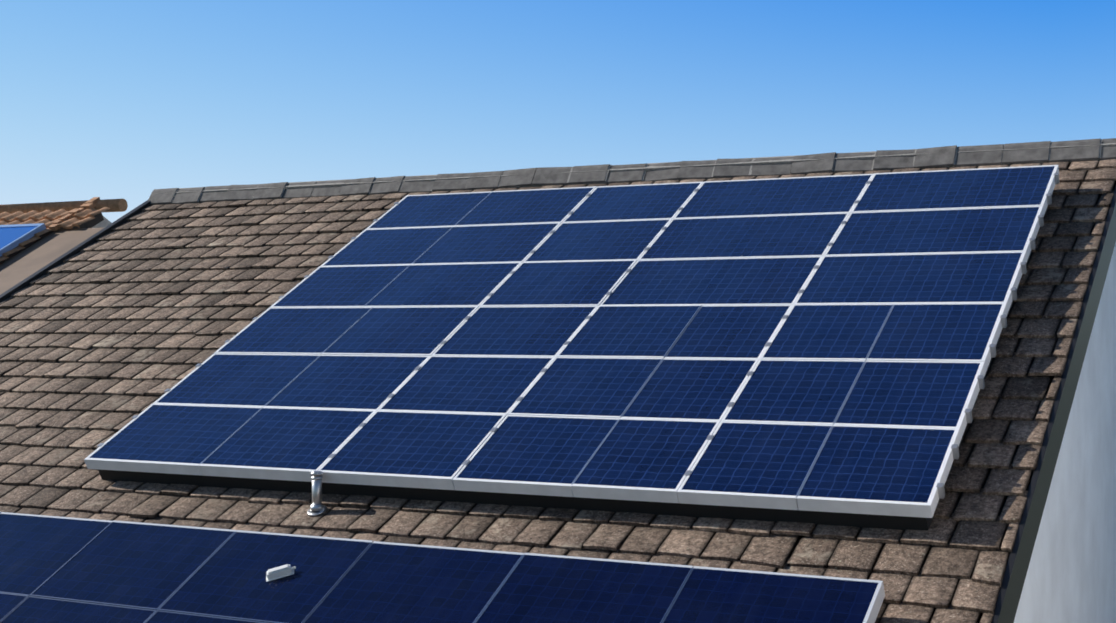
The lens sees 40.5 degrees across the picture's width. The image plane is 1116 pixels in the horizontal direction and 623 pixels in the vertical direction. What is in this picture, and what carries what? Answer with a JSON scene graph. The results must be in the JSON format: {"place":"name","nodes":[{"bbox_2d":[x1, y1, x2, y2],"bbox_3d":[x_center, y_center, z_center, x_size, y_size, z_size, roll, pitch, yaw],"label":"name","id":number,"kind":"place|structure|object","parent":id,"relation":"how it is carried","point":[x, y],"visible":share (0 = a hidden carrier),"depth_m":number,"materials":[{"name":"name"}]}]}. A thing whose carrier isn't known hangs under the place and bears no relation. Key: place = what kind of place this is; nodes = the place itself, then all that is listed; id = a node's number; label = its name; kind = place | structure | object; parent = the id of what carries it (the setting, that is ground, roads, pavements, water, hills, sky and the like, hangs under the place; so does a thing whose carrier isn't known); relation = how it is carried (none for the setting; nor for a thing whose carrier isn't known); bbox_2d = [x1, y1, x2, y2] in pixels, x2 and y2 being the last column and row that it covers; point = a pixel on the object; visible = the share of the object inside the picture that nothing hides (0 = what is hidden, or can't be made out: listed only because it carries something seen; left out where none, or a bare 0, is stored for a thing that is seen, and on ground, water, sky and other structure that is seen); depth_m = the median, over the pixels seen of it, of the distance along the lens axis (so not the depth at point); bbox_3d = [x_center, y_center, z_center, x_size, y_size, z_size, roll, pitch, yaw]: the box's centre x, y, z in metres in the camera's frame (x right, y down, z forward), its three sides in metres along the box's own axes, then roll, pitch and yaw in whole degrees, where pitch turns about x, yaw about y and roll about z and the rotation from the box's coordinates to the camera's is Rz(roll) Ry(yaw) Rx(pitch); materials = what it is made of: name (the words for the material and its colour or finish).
{"place":"outdoors","nodes":[
{"label":"outdoors","id":0,"kind":"place"},
{"bbox_2d":[0,227,104,294],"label":"wall","id":1,"kind":"structure","parent":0,"point":[32,259],"depth_m":21.66,"materials":[{"name":"beige paint"}]},
{"bbox_2d":[0,199,127,213],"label":"ridge beam","id":2,"kind":"structure","parent":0,"point":[117,205],"depth_m":23.54,"materials":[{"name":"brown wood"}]},
{"bbox_2d":[46,215,110,227],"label":"neighbour walls","id":3,"kind":"structure","parent":0,"point":[105,222],"depth_m":23.49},
{"bbox_2d":[0,213,103,264],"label":"roof edge shadow","id":4,"kind":"object","parent":3,"relation":"attached to","point":[99,218],"visible":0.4,"depth_m":22.91},
{"bbox_2d":[0,207,109,260],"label":"neighbour pantiles","id":5,"kind":"object","parent":3,"relation":"on","point":[48,218],"visible":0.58,"depth_m":22.90,"materials":[{"name":"brown tile"}]},
{"bbox_2d":[0,223,45,256],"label":"solar panel frame","id":6,"kind":"object","parent":5,"relation":"on","point":[25,237],"visible":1,"depth_m":22.22,"materials":[{"name":"silver metal"}]},
{"bbox_2d":[0,227,35,248],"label":"neighbour roof glazing","id":7,"kind":"structure","parent":6,"relation":"in","point":[8,235],"depth_m":22.34,"materials":[{"name":"blue glass"}]},
{"bbox_2d":[48,197,99,230],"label":"roof edge tiles","id":8,"kind":"object","parent":5,"relation":"on","point":[90,203],"visible":0.71,"depth_m":22.84,"materials":[{"name":"brown tile"}]},
{"bbox_2d":[0,0,1115,222],"label":"sky","id":9,"kind":"structure","parent":0,"point":[127,100],"materials":[{"name":"blue"}]},
{"bbox_2d":[1014,242,1115,622],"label":"house walls","id":10,"kind":"structure","parent":0,"point":[1070,575],"depth_m":13.26,"materials":[{"name":"white paint"}]},
{"bbox_2d":[622,165,1115,622],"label":"roof underlay","id":11,"kind":"object","parent":10,"relation":"on","point":[1052,377],"depth_m":10.87,"materials":[{"name":"black"}]},
{"bbox_2d":[0,159,1115,622],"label":"roof tiles","id":12,"kind":"object","parent":11,"relation":"on","point":[108,335],"visible":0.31,"depth_m":13.48,"materials":[{"name":"tile"}]},
{"bbox_2d":[0,200,150,301],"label":"verge trim","id":13,"kind":"structure","parent":12,"relation":"attached to","point":[64,256],"depth_m":19.89,"materials":[{"name":"black"}]},
{"bbox_2d":[307,471,326,515],"bbox_3d":[-1.968,1.483,12.345,0.168,0.361,0.149,0,-1,35],"label":"vent pipe","id":14,"kind":"object","parent":12,"relation":"on","point":[317,507],"visible":1,"depth_m":12.31,"materials":[{"name":"silver metal"}]},
{"bbox_2d":[0,511,884,622],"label":"array frames","id":15,"kind":"structure","parent":12,"relation":"on","point":[875,605],"depth_m":10.86,"materials":[{"name":"silver metal"}]},
{"bbox_2d":[266,564,295,581],"bbox_3d":[-2.031,1.915,11.088,0.222,0.124,0.082,0,-1,-5],"label":"panel clip","id":16,"kind":"object","parent":15,"relation":"on","point":[282,571],"visible":1,"depth_m":11.06,"materials":[{"name":"white plastic"}]},
{"bbox_2d":[0,514,877,622],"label":"solar panel array","id":17,"kind":"object","parent":15,"relation":"in","point":[150,566],"visible":0.98,"depth_m":10.79,"materials":[{"name":"blue glass"}]},
{"bbox_2d":[84,165,1058,517],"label":"array frames","id":18,"kind":"structure","parent":12,"relation":"on","point":[704,497],"depth_m":12.68,"materials":[{"name":"silver metal"}]},
{"bbox_2d":[90,166,1054,502],"bbox_3d":[0.331,-0.050,14.230,7.533,0.012,5.933,0,27,27],"label":"solar panel array","id":19,"kind":"object","parent":18,"relation":"in","point":[890,464],"visible":0.83,"depth_m":13.54,"materials":[{"name":"blue glass"}]},
{"bbox_2d":[98,193,1052,531],"bbox_3d":[0.368,0.105,14.300,7.480,0.182,5.880,0,27,27],"label":"array bird guard","id":20,"kind":"object","parent":18,"relation":"attached to","point":[798,515],"visible":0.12,"depth_m":11.61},
{"bbox_2d":[97,173,1058,498],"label":"panel clamps","id":21,"kind":"object","parent":18,"relation":"attached to","point":[979,377],"visible":0.81,"depth_m":12.83,"materials":[{"name":"silver metal"}]},
{"bbox_2d":[155,139,1115,204],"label":"ridge mortar","id":22,"kind":"object","parent":12,"relation":"on","point":[651,168],"visible":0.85,"depth_m":17.71,"materials":[{"name":"grey concrete"}]},
{"bbox_2d":[148,138,1115,204],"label":"ridge tiles","id":23,"kind":"object","parent":22,"relation":"on","point":[937,157],"visible":0.79,"depth_m":17.62,"materials":[{"name":"grey tile"}]},
{"bbox_2d":[991,188,1115,622],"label":"bargeboard","id":24,"kind":"object","parent":10,"relation":"attached to","point":[1010,592],"visible":1,"depth_m":11.20,"materials":[{"name":"black"}]}
]}

